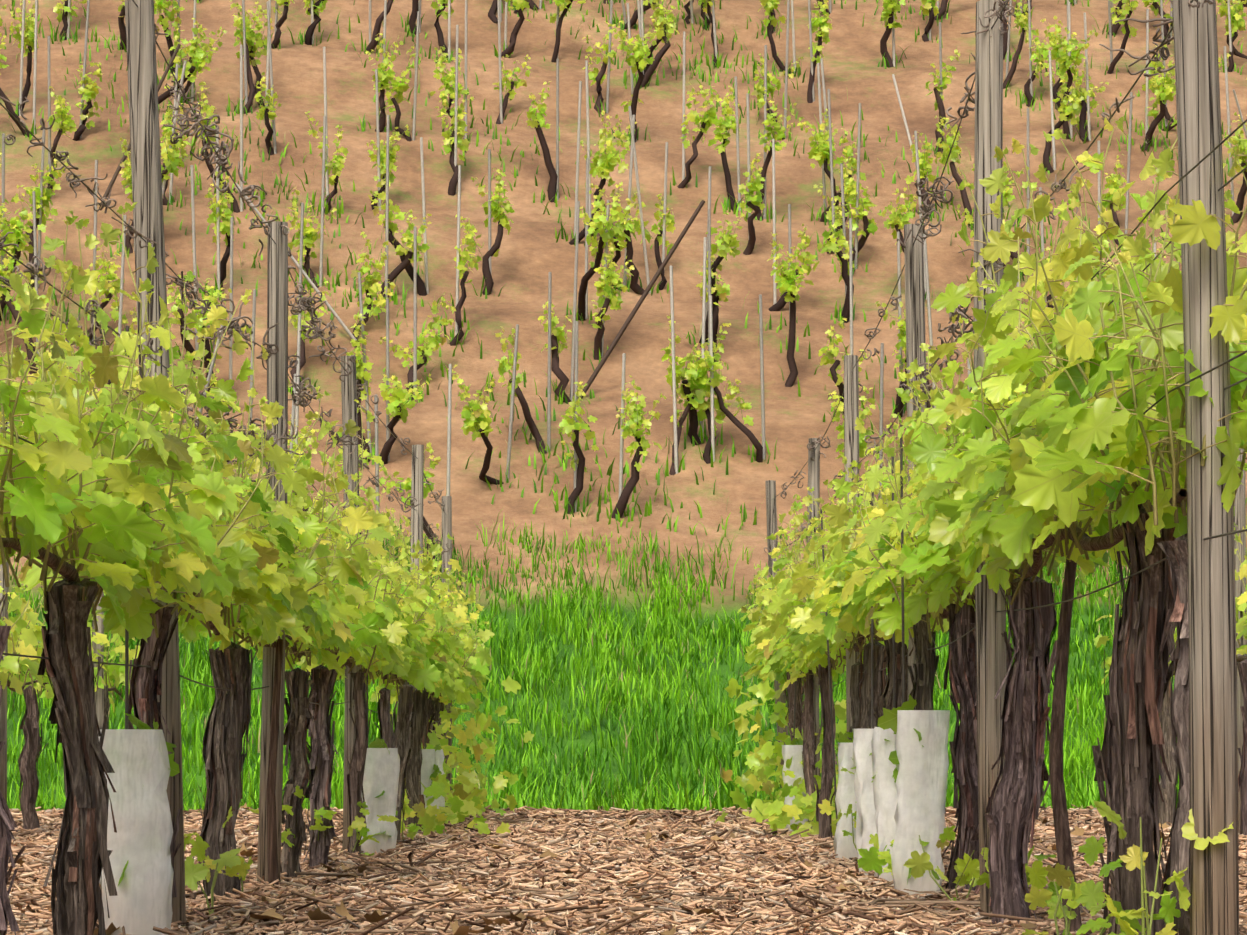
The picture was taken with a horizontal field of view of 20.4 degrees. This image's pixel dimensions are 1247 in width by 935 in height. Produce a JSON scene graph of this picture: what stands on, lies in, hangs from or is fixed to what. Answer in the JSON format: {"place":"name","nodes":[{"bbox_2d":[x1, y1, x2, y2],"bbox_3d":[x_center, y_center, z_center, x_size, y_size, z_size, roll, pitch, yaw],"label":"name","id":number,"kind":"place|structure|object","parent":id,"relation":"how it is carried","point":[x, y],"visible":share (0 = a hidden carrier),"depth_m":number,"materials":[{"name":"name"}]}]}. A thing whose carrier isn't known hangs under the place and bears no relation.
{"place":"outdoors","nodes":[
{"label":"outdoors","id":0,"kind":"place"},
{"bbox_2d":[0,0,1246,934],"bbox_3d":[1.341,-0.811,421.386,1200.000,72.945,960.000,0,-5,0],"label":"hillside ground","id":1,"kind":"structure","parent":0,"point":[531,255],"depth_m":43.38,"materials":[{"name":"brown soil"}]},
{"bbox_2d":[97,710,949,934],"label":"grow tubes","id":2,"kind":"object","parent":1,"relation":"on","point":[905,810],"visible":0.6,"depth_m":9.72},
{"bbox_2d":[0,116,1246,934],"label":"vine","id":3,"kind":"object","parent":1,"relation":"on","point":[1032,479],"depth_m":7.69,"materials":[{"name":"green plant"}]},
{"bbox_2d":[0,0,1246,813],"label":"grass","id":4,"kind":"structure","parent":1,"relation":"on","point":[645,663],"depth_m":32.23,"materials":[{"name":"green plant"}]},
{"bbox_2d":[0,0,1246,934],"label":"trellis posts","id":5,"kind":"object","parent":1,"relation":"on","point":[1215,588],"visible":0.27,"depth_m":8.15,"materials":[{"name":"grey wood"}]},
{"bbox_2d":[0,0,1213,560],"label":"dried vine tendrils","id":6,"kind":"object","parent":5,"relation":"attached to","point":[308,304],"visible":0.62,"depth_m":9.42,"materials":[{"name":"plant"}]},
{"bbox_2d":[0,0,1246,826],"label":"trellis wires","id":7,"kind":"object","parent":5,"relation":"attached to","point":[777,495],"visible":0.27,"depth_m":8.94,"materials":[{"name":"grey metal"}]},
{"bbox_2d":[0,0,1246,571],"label":"thin vine stakes","id":8,"kind":"object","parent":1,"relation":"on","point":[710,316],"visible":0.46,"depth_m":42.36,"materials":[{"name":"grey wood"}]},
{"bbox_2d":[0,0,1245,492],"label":"hillside vine shoots","id":9,"kind":"object","parent":8,"relation":"attached to","point":[584,212],"visible":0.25,"depth_m":42.16,"materials":[{"name":"green plant"}]},
{"bbox_2d":[0,0,1246,510],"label":"young grapevines","id":10,"kind":"object","parent":8,"relation":"attached to","point":[606,164],"visible":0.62,"depth_m":42.12,"materials":[{"name":"green plant"}]},
{"bbox_2d":[6,803,1246,934],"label":"wood chip mulch","id":11,"kind":"object","parent":1,"relation":"on","point":[656,873],"visible":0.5,"depth_m":10.05,"materials":[{"name":"wood"}]}
]}

